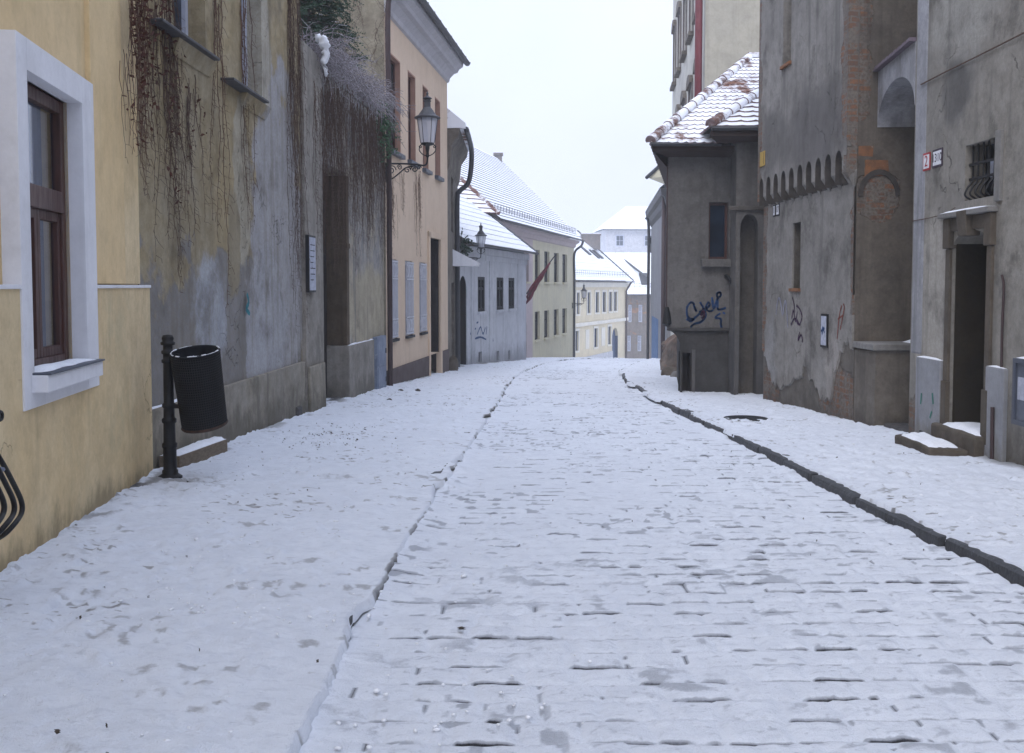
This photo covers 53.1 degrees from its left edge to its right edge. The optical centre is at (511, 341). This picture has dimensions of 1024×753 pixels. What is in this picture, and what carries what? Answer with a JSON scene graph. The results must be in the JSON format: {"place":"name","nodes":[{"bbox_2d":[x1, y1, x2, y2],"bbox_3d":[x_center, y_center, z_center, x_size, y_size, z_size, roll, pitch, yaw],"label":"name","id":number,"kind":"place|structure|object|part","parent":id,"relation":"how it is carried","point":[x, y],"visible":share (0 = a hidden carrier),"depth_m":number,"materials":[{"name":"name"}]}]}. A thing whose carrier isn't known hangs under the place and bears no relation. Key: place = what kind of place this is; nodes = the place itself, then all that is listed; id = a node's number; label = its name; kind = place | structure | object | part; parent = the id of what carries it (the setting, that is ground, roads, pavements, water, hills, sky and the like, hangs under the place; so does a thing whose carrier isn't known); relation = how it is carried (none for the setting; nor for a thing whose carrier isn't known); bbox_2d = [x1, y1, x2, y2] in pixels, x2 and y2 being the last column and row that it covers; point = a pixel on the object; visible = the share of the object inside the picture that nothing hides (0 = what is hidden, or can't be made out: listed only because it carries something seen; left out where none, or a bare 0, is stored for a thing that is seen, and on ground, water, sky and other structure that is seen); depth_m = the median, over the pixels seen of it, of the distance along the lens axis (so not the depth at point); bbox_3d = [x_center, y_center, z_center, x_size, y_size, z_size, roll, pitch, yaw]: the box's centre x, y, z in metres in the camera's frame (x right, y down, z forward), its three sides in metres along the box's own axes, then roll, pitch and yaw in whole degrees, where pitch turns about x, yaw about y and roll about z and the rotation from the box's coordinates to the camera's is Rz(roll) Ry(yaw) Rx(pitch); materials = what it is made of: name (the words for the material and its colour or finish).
{"place":"outdoors","nodes":[
{"label":"outdoors","id":0,"kind":"place"},
{"bbox_2d":[0,357,612,752],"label":"pavement","id":1,"kind":"structure","parent":0,"point":[174,685],"depth_m":5.21,"materials":[{"name":"white snow"}]},
{"bbox_2d":[158,334,227,478],"bbox_3d":[-2.699,0.556,8.608,0.592,1.222,0.454,0,3,0],"label":"litter bin","id":2,"kind":"object","parent":1,"relation":"on","point":[196,379],"visible":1,"depth_m":8.51,"materials":[{"name":"black metal"}]},
{"bbox_2d":[159,436,226,467],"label":"stone step","id":3,"kind":"structure","parent":1,"relation":"on","point":[200,450],"depth_m":9.69,"materials":[{"name":"grey stone"}]},
{"bbox_2d":[296,405,301,415],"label":"stone block","id":4,"kind":"structure","parent":1,"relation":"on","point":[298,410],"depth_m":14.30,"materials":[{"name":"grey stone"}]},
{"bbox_2d":[449,355,457,370],"bbox_3d":[-1.693,0.709,29.287,0.321,0.671,0.388,0,3,0],"label":"corner stone","id":5,"kind":"object","parent":1,"relation":"on","point":[453,362],"visible":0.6,"depth_m":29.14,"materials":[{"name":"grey stone"}]},
{"bbox_2d":[54,405,923,752],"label":"debris","id":6,"kind":"object","parent":1,"relation":"on","point":[56,731],"visible":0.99,"depth_m":7.94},
{"bbox_2d":[299,0,369,78],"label":"climbing vine","id":7,"kind":"object","parent":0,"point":[308,17],"visible":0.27,"depth_m":18.42,"materials":[{"name":"green plant"}]},
{"bbox_2d":[427,0,672,232],"label":"sky","id":8,"kind":"structure","parent":0,"point":[571,93],"materials":[{"name":"white"}]},
{"bbox_2d":[299,358,1023,752],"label":"road","id":9,"kind":"structure","parent":0,"point":[679,582],"depth_m":4.89,"materials":[{"name":"white snow"}]},
{"bbox_2d":[3,393,1018,749],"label":"snow crumbs","id":10,"kind":"object","parent":9,"relation":"on","point":[345,599],"visible":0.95,"depth_m":4.70,"materials":[{"name":"white snow"}]},
{"bbox_2d":[619,358,1023,570],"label":"pavement","id":11,"kind":"structure","parent":0,"point":[892,477],"depth_m":9.20,"materials":[{"name":"white snow"}]},
{"bbox_2d":[661,366,676,375],"bbox_3d":[3.937,0.834,25.597,0.431,0.410,0.428,3,4,42],"label":"fallen stone","id":12,"kind":"object","parent":11,"relation":"on","point":[667,370],"visible":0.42,"depth_m":25.47,"materials":[{"name":"grey stone"}]},
{"bbox_2d":[670,371,676,376],"bbox_3d":[4.000,0.883,24.587,0.395,0.346,0.390,2,4,36],"label":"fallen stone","id":13,"kind":"object","parent":11,"relation":"on","point":[674,374],"visible":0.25,"depth_m":24.48,"materials":[{"name":"grey stone"}]},
{"bbox_2d":[724,415,767,420],"bbox_3d":[3.122,1.048,13.676,0.580,0.048,0.580,0,3,0],"label":"manhole cover","id":14,"kind":"object","parent":11,"relation":"on","point":[752,418],"visible":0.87,"depth_m":13.74,"materials":[{"name":"black metal"}]},
{"bbox_2d":[884,423,908,431],"bbox_3d":[6.265,1.114,12.118,3.500,0.350,0.945,0,3,0],"label":"alley step","id":15,"kind":"object","parent":11,"relation":"on","point":[904,427],"visible":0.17,"depth_m":12.25,"materials":[{"name":"stone"}]},
{"bbox_2d":[895,432,967,455],"bbox_3d":[4.209,1.061,10.408,0.358,0.192,1.215,0,3,2],"label":"stone step","id":16,"kind":"object","parent":11,"relation":"on","point":[925,443],"visible":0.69,"depth_m":10.09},
{"bbox_2d":[931,422,983,456],"bbox_3d":[4.659,0.992,10.199,0.599,0.320,1.057,0,3,0],"label":"stone step","id":17,"kind":"object","parent":11,"relation":"on","point":[968,437],"visible":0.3,"depth_m":10.04,"materials":[{"name":"grey stone"}]},
{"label":"ground","id":18,"kind":"structure","parent":0,"visible":0},
{"bbox_2d":[0,0,152,571],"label":"yellow house","id":19,"kind":"structure","parent":18,"relation":"on","point":[76,437],"depth_m":6.86,"materials":[{"name":"paint"}]},
{"bbox_2d":[0,410,24,539],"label":"bicycle rack","id":20,"kind":"object","parent":19,"relation":"attached to","point":[4,532],"visible":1,"depth_m":4.71,"materials":[{"name":"black metal"}]},
{"bbox_2d":[27,83,68,365],"bbox_3d":[-3.018,-0.682,6.345,0.206,1.760,1.088,0,3,-7],"label":"window","id":21,"kind":"structure","parent":19,"relation":"in","point":[46,204],"depth_m":6.75,"materials":[{"name":"brown wood"}]},
{"bbox_2d":[119,0,159,194],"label":"climbing vine","id":22,"kind":"object","parent":19,"relation":"attached to","point":[139,13],"visible":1,"depth_m":8.41,"materials":[{"name":"brown plant"}]},
{"bbox_2d":[135,0,325,468],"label":"weathered house","id":23,"kind":"structure","parent":18,"relation":"on","point":[272,362],"depth_m":11.69,"materials":[{"name":"paint"}]},
{"bbox_2d":[136,0,186,292],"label":"climbing vine","id":24,"kind":"object","parent":23,"relation":"attached to","point":[155,15],"visible":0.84,"depth_m":9.34,"materials":[{"name":"brown plant"}]},
{"bbox_2d":[174,0,187,34],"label":"window","id":25,"kind":"structure","parent":23,"relation":"in","point":[182,5],"depth_m":10.50,"materials":[{"name":"grey glass"}]},
{"bbox_2d":[164,0,210,244],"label":"climbing vine","id":26,"kind":"object","parent":23,"relation":"attached to","point":[189,101],"visible":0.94,"depth_m":9.74,"materials":[{"name":"brown plant"}]},
{"bbox_2d":[209,0,234,307],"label":"climbing vine","id":27,"kind":"object","parent":23,"relation":"attached to","point":[215,37],"visible":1,"depth_m":10.89,"materials":[{"name":"brown plant"}]},
{"bbox_2d":[241,0,247,85],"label":"window","id":28,"kind":"structure","parent":23,"relation":"in","point":[243,52],"depth_m":12.62,"materials":[{"name":"brown glass"}]},
{"bbox_2d":[239,0,259,226],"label":"climbing vine","id":29,"kind":"object","parent":23,"relation":"attached to","point":[245,55],"visible":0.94,"depth_m":11.91,"materials":[{"name":"brown plant"}]},
{"bbox_2d":[286,0,312,328],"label":"climbing vine","id":30,"kind":"object","parent":23,"relation":"attached to","point":[292,79],"visible":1,"depth_m":14.24,"materials":[{"name":"brown plant"}]},
{"bbox_2d":[305,235,315,291],"bbox_3d":[-2.945,-1.130,14.994,0.058,0.831,0.440,0,3,2],"label":"notice board","id":31,"kind":"object","parent":23,"relation":"attached to","point":[310,251],"visible":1,"depth_m":14.85,"materials":[{"name":"white metal"}]},
{"bbox_2d":[321,66,384,397],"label":"garden wall","id":32,"kind":"structure","parent":18,"relation":"on","point":[354,321],"depth_m":18.09,"materials":[{"name":"stone"}]},
{"bbox_2d":[312,70,391,272],"bbox_3d":[-2.738,-2.737,18.049,0.214,3.374,5.925,0,3,4],"label":"climbing vine","id":33,"kind":"object","parent":32,"relation":"attached to","point":[372,146],"visible":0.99,"depth_m":17.55,"materials":[{"name":"brown plant"}]},
{"bbox_2d":[299,21,416,147],"bbox_3d":[-2.815,-4.510,18.071,1.856,1.601,6.423,0,3,0],"label":"frosted shrub","id":34,"kind":"object","parent":32,"relation":"on","point":[338,70],"visible":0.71,"depth_m":17.03,"materials":[{"name":"grey plant"}]},
{"bbox_2d":[315,33,330,76],"bbox_3d":[-2.844,-4.300,15.399,0.240,0.634,0.183,0,3,0],"label":"snow clump","id":35,"kind":"object","parent":34,"relation":"hanging from","point":[322,41],"visible":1,"depth_m":15.37,"materials":[{"name":"white snow"}]},
{"bbox_2d":[373,335,386,388],"bbox_3d":[-2.624,0.503,20.419,0.122,1.200,0.876,0,3,4],"label":"meter cabinet","id":36,"kind":"object","parent":32,"relation":"attached to","point":[380,352],"visible":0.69,"depth_m":20.21,"materials":[{"name":"grey metal"}]},
{"bbox_3d":[-2.579,0.783,20.430,0.031,0.560,0.776,0,3,4],"label":"door","id":37,"kind":"part","parent":36,"relation":"part of","materials":[{"name":"grey metal"}]},
{"bbox_3d":[-2.579,0.208,20.399,0.031,0.530,0.776,0,3,4],"label":"door","id":38,"kind":"part","parent":36,"relation":"part of","materials":[{"name":"grey metal"}]},
{"bbox_2d":[369,100,403,166],"bbox_3d":[-2.566,-4.126,20.482,0.882,1.579,1.262,0,3,0],"label":"evergreen bush","id":39,"kind":"object","parent":32,"relation":"on","point":[385,138],"visible":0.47,"depth_m":20.40,"materials":[{"name":"green plant"}]},
{"bbox_2d":[299,0,470,385],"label":"apricot house","id":40,"kind":"structure","parent":18,"relation":"on","point":[422,50],"depth_m":23.73,"materials":[{"name":"paint"}]},
{"bbox_2d":[315,0,397,182],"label":"climbing vine","id":41,"kind":"object","parent":40,"relation":"attached to","point":[364,34],"visible":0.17,"depth_m":20.84,"materials":[{"name":"green plant"}]},
{"bbox_2d":[391,60,394,148],"bbox_3d":[-2.635,-5.057,21.940,0.050,2.020,0.992,0,3,6],"label":"window","id":42,"kind":"structure","parent":40,"relation":"in","point":[392,63],"depth_m":22.31,"materials":[{"name":"brown glass"}]},
{"bbox_2d":[392,169,422,258],"bbox_3d":[-2.344,-2.850,22.976,0.100,2.326,3.576,0,3,6],"label":"climbing vine","id":43,"kind":"object","parent":40,"relation":"attached to","point":[419,191],"visible":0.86,"depth_m":24.03,"materials":[{"name":"brown plant"}]},
{"bbox_2d":[405,261,409,334],"bbox_3d":[-2.432,-0.981,23.434,0.050,1.700,0.769,0,3,6],"label":"window","id":44,"kind":"structure","parent":40,"relation":"in","point":[406,286],"depth_m":23.44,"materials":[{"name":"grey glass"}]},
{"bbox_2d":[408,77,410,158],"bbox_3d":[-2.446,-5.148,23.628,0.050,2.020,0.840,0,3,6],"label":"window","id":45,"kind":"structure","parent":40,"relation":"in","point":[409,110],"depth_m":23.96,"materials":[{"name":"brown glass"}]},
{"bbox_2d":[385,91,440,181],"bbox_3d":[-2.054,-4.194,21.037,1.175,1.905,0.539,0,3,0],"label":"wall lamp","id":46,"kind":"object","parent":40,"relation":"attached to","point":[427,118],"visible":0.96,"depth_m":20.93,"materials":[{"name":"black metal"}]},
{"bbox_2d":[419,262,423,331],"bbox_3d":[-2.258,-1.065,24.992,0.050,1.700,0.729,0,3,6],"label":"window","id":47,"kind":"structure","parent":40,"relation":"in","point":[420,292],"depth_m":25.05,"materials":[{"name":"grey glass"}]},
{"bbox_2d":[435,102,435,170],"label":"window","id":48,"kind":"structure","parent":40,"relation":"in","point":[435,102],"depth_m":27.16,"materials":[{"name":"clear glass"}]},
{"bbox_2d":[431,108,479,370],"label":"sooty house","id":49,"kind":"structure","parent":18,"relation":"on","point":[459,143],"depth_m":30.68,"materials":[{"name":"paint"}]},
{"bbox_2d":[460,228,473,256],"bbox_3d":[-1.469,-3.185,33.079,0.477,0.964,0.966,-1,3,-14],"label":"hanging plant","id":50,"kind":"object","parent":49,"relation":"hanging from","point":[463,246],"visible":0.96,"depth_m":32.93,"materials":[{"name":"green plant"}]},
{"bbox_2d":[469,223,486,259],"bbox_3d":[-1.239,-3.112,33.041,0.877,1.434,0.406,0,3,0],"label":"wall lamp","id":51,"kind":"object","parent":49,"relation":"attached to","point":[480,235],"visible":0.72,"depth_m":32.95,"materials":[{"name":"black metal"}]},
{"bbox_2d":[349,359,570,627],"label":"kerb","id":52,"kind":"structure","parent":18,"relation":"on","point":[351,619],"depth_m":4.71,"materials":[{"name":"stone"}]},
{"bbox_2d":[458,176,499,245],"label":"hip roofed house","id":53,"kind":"structure","parent":18,"relation":"on","point":[470,193],"depth_m":44.48,"materials":[{"name":"white paint"}]},
{"bbox_2d":[460,194,538,364],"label":"whitewashed house","id":54,"kind":"structure","parent":18,"relation":"on","point":[493,307],"depth_m":38.69,"materials":[{"name":"white paint"}]},
{"bbox_2d":[478,277,484,311],"bbox_3d":[-1.154,-1.670,36.495,0.100,1.232,1.043,1,3,13],"label":"window","id":55,"kind":"structure","parent":54,"relation":"in","point":[481,280],"depth_m":36.72,"materials":[{"name":"grey glass"}]},
{"bbox_2d":[497,277,502,309],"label":"window","id":56,"kind":"structure","parent":54,"relation":"in","point":[499,280],"depth_m":39.30,"materials":[{"name":"grey glass"}]},
{"bbox_2d":[509,278,513,308],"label":"window","id":57,"kind":"structure","parent":54,"relation":"in","point":[511,280],"depth_m":41.45,"materials":[{"name":"grey glass"}]},
{"bbox_2d":[460,147,584,357],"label":"pale yellow house","id":58,"kind":"structure","parent":18,"relation":"on","point":[529,216],"depth_m":58.84,"materials":[{"name":"paint"}]},
{"bbox_2d":[535,250,537,279],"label":"window","id":59,"kind":"structure","parent":58,"relation":"in","point":[536,256],"depth_m":56.33,"materials":[{"name":"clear glass"}]},
{"bbox_2d":[535,312,537,339],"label":"window","id":60,"kind":"structure","parent":58,"relation":"in","point":[536,313],"depth_m":56.52,"materials":[{"name":"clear glass"}]},
{"bbox_2d":[526,253,556,303],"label":"flag","id":61,"kind":"object","parent":58,"relation":"attached to","point":[532,289],"visible":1,"depth_m":52.54,"materials":[{"name":"red fabric"}]},
{"bbox_2d":[544,251,546,281],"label":"window","id":62,"kind":"structure","parent":58,"relation":"in","point":[545,253],"depth_m":58.71,"materials":[{"name":"grey glass"}]},
{"bbox_2d":[544,311,546,337],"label":"window","id":63,"kind":"structure","parent":58,"relation":"in","point":[545,312],"depth_m":58.92,"materials":[{"name":"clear glass"}]},
{"bbox_2d":[554,253,556,281],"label":"window","id":64,"kind":"structure","parent":58,"relation":"in","point":[555,258],"depth_m":61.62,"materials":[{"name":"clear glass"}]},
{"bbox_2d":[554,309,556,334],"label":"window","id":65,"kind":"structure","parent":58,"relation":"in","point":[555,311],"depth_m":61.80,"materials":[{"name":"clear glass"}]},
{"bbox_2d":[562,254,564,281],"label":"window","id":66,"kind":"structure","parent":58,"relation":"in","point":[563,256],"depth_m":64.14,"materials":[{"name":"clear glass"}]},
{"bbox_2d":[562,308,564,332],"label":"window","id":67,"kind":"structure","parent":58,"relation":"in","point":[563,310],"depth_m":64.38,"materials":[{"name":"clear glass"}]},
{"bbox_2d":[572,285,586,307],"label":"wall lamp","id":68,"kind":"object","parent":58,"relation":"attached to","point":[583,292],"visible":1,"depth_m":65.82,"materials":[{"name":"black metal"}]},
{"bbox_2d":[570,230,634,357],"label":"cream house","id":69,"kind":"structure","parent":18,"relation":"on","point":[601,318],"depth_m":88.68,"materials":[{"name":"paint"}]},
{"bbox_2d":[585,329,588,348],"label":"blind window","id":70,"kind":"structure","parent":69,"relation":"in","point":[586,331],"depth_m":83.54,"materials":[{"name":"white paint"}]},
{"bbox_2d":[594,328,595,346],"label":"window","id":71,"kind":"structure","parent":69,"relation":"in","point":[595,328],"depth_m":86.23,"materials":[{"name":"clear glass"}]},
{"bbox_2d":[601,327,604,345],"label":"blind window","id":72,"kind":"structure","parent":69,"relation":"in","point":[603,328],"depth_m":87.93,"materials":[{"name":"white paint"}]},
{"bbox_2d":[603,292,604,311],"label":"window","id":73,"kind":"structure","parent":69,"relation":"in","point":[603,292],"depth_m":88.55,"materials":[{"name":"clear glass"}]},
{"bbox_2d":[608,326,609,343],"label":"window","id":74,"kind":"structure","parent":69,"relation":"in","point":[609,326],"depth_m":90.34,"materials":[{"name":"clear glass"}]},
{"bbox_2d":[609,292,610,310],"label":"window","id":75,"kind":"structure","parent":69,"relation":"in","point":[609,292],"depth_m":90.41,"materials":[{"name":"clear glass"}]},
{"bbox_2d":[612,330,614,357],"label":"door","id":76,"kind":"structure","parent":69,"relation":"in","point":[613,335],"depth_m":92.33,"materials":[{"name":"grey wood"}]},
{"bbox_2d":[614,292,615,310],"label":"window","id":77,"kind":"structure","parent":69,"relation":"in","point":[614,292],"depth_m":91.99,"materials":[{"name":"grey glass"}]},
{"bbox_2d":[592,206,650,252],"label":"pale grey house","id":78,"kind":"structure","parent":18,"relation":"on","point":[624,230],"depth_m":171.76,"materials":[{"name":"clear paint"}]},
{"bbox_2d":[615,235,623,246],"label":"window","id":79,"kind":"structure","parent":78,"relation":"in","point":[619,239],"depth_m":171.69,"materials":[{"name":"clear glass"}]},
{"bbox_2d":[644,235,650,246],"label":"window","id":80,"kind":"structure","parent":78,"relation":"in","point":[645,236],"depth_m":171.99,"materials":[{"name":"white glass"}]},
{"bbox_2d":[603,252,650,357],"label":"brown house","id":81,"kind":"structure","parent":18,"relation":"on","point":[634,265],"depth_m":112.36,"materials":[{"name":"clear paint"}]},
{"bbox_2d":[627,336,630,350],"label":"window","id":82,"kind":"structure","parent":81,"relation":"in","point":[628,337],"depth_m":112.41,"materials":[{"name":"white glass"}]},
{"bbox_2d":[628,305,631,321],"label":"window","id":83,"kind":"structure","parent":81,"relation":"in","point":[629,306],"depth_m":112.24,"materials":[{"name":"white glass"}]},
{"bbox_2d":[638,336,640,350],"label":"window","id":84,"kind":"structure","parent":81,"relation":"in","point":[639,337],"depth_m":112.52,"materials":[{"name":"white glass"}]},
{"bbox_2d":[639,305,641,321],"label":"window","id":85,"kind":"structure","parent":81,"relation":"in","point":[640,306],"depth_m":112.35,"materials":[{"name":"white glass"}]},
{"bbox_2d":[645,166,669,358],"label":"plain grey house","id":86,"kind":"structure","parent":18,"relation":"on","point":[655,213],"depth_m":47.59,"materials":[{"name":"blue paint"}]},
{"bbox_2d":[651,316,657,357],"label":"door","id":87,"kind":"structure","parent":86,"relation":"in","point":[654,320],"depth_m":50.00,"materials":[{"name":"blue paint"}]},
{"bbox_2d":[660,334,676,369],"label":"rubble buttress","id":88,"kind":"structure","parent":18,"relation":"on","point":[669,353],"depth_m":26.29,"materials":[{"name":"stone"}]},
{"bbox_2d":[645,52,763,394],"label":"corner house","id":89,"kind":"structure","parent":18,"relation":"on","point":[703,144],"depth_m":18.64,"materials":[{"name":"grey paint"}]},
{"bbox_2d":[678,353,687,390],"bbox_3d":[3.212,1.276,19.226,0.173,2.185,0.040,0,3,0],"label":"door","id":90,"kind":"structure","parent":89,"relation":"in","point":[685,355],"depth_m":19.17,"materials":[{"name":"brown wood"}]},
{"bbox_2d":[708,203,726,258],"bbox_3d":[3.766,-2.017,18.804,0.360,1.030,0.050,0,3,0],"label":"window","id":91,"kind":"structure","parent":89,"relation":"in","point":[717,211],"depth_m":18.80,"materials":[{"name":"grey glass"}]},
{"bbox_2d":[670,0,759,335],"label":"tall house","id":92,"kind":"structure","parent":18,"relation":"on","point":[713,40],"depth_m":27.24,"materials":[{"name":"beige paint"}]},
{"bbox_2d":[621,361,1023,586],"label":"kerb","id":93,"kind":"structure","parent":18,"relation":"on","point":[1012,574],"depth_m":7.28,"materials":[{"name":"stone"}]},
{"bbox_2d":[757,0,917,425],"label":"arcaded house","id":94,"kind":"structure","parent":18,"relation":"on","point":[836,176],"depth_m":13.69,"materials":[{"name":"grey paint"}]},
{"bbox_2d":[760,151,764,166],"bbox_3d":[4.109,-2.989,16.802,0.018,0.239,0.254,0,3,-2],"label":"yellow plate","id":95,"kind":"object","parent":94,"relation":"attached to","point":[762,158],"visible":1,"depth_m":16.77,"materials":[{"name":"metal"}]},
{"bbox_2d":[773,204,775,216],"bbox_3d":[4.235,-2.106,16.541,0.012,0.190,0.128,0,3,-2],"label":"number plate","id":96,"kind":"object","parent":94,"relation":"attached to","point":[774,210],"visible":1,"depth_m":16.51,"materials":[{"name":"white metal"}]},
{"bbox_2d":[776,203,779,215],"bbox_3d":[4.242,-2.098,16.357,0.012,0.195,0.183,0,3,-2],"label":"number plate","id":97,"kind":"object","parent":94,"relation":"attached to","point":[778,210],"visible":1,"depth_m":16.30,"materials":[{"name":"white metal"}]},
{"bbox_2d":[820,314,828,347],"bbox_3d":[4.329,-0.145,14.202,0.030,0.464,0.259,0,3,-2],"label":"poster board","id":98,"kind":"object","parent":94,"relation":"attached to","point":[824,325],"visible":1,"depth_m":14.15,"materials":[{"name":"white paper"}]},
{"bbox_2d":[873,37,916,126],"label":"alley arch","id":99,"kind":"structure","parent":94,"relation":"attached to","point":[895,69],"depth_m":12.67,"materials":[{"name":"paint"}]},
{"bbox_2d":[908,0,1023,465],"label":"mottled house","id":100,"kind":"structure","parent":18,"relation":"on","point":[967,322],"depth_m":10.32,"materials":[{"name":"grey paint"}]},
{"bbox_2d":[923,152,930,170],"bbox_3d":[4.492,-1.944,11.097,0.013,0.192,0.191,0,3,0],"label":"number plate","id":101,"kind":"object","parent":100,"relation":"attached to","point":[926,161],"visible":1,"depth_m":11.08,"materials":[{"name":"metal"}]},
{"bbox_2d":[932,147,942,167],"bbox_3d":[4.493,-1.934,10.817,0.013,0.191,0.251,0,3,0],"label":"number plate","id":102,"kind":"object","parent":100,"relation":"attached to","point":[937,157],"visible":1,"depth_m":10.80,"materials":[{"name":"metal"}]},
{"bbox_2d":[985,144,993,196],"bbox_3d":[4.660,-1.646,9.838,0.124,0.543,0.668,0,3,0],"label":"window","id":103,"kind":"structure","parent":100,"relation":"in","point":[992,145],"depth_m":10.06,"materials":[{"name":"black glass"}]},
{"bbox_2d":[1011,357,1023,426],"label":"notice case","id":104,"kind":"object","parent":100,"relation":"attached to","point":[1017,413],"visible":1,"depth_m":8.92,"materials":[{"name":"grey metal"}]}
]}

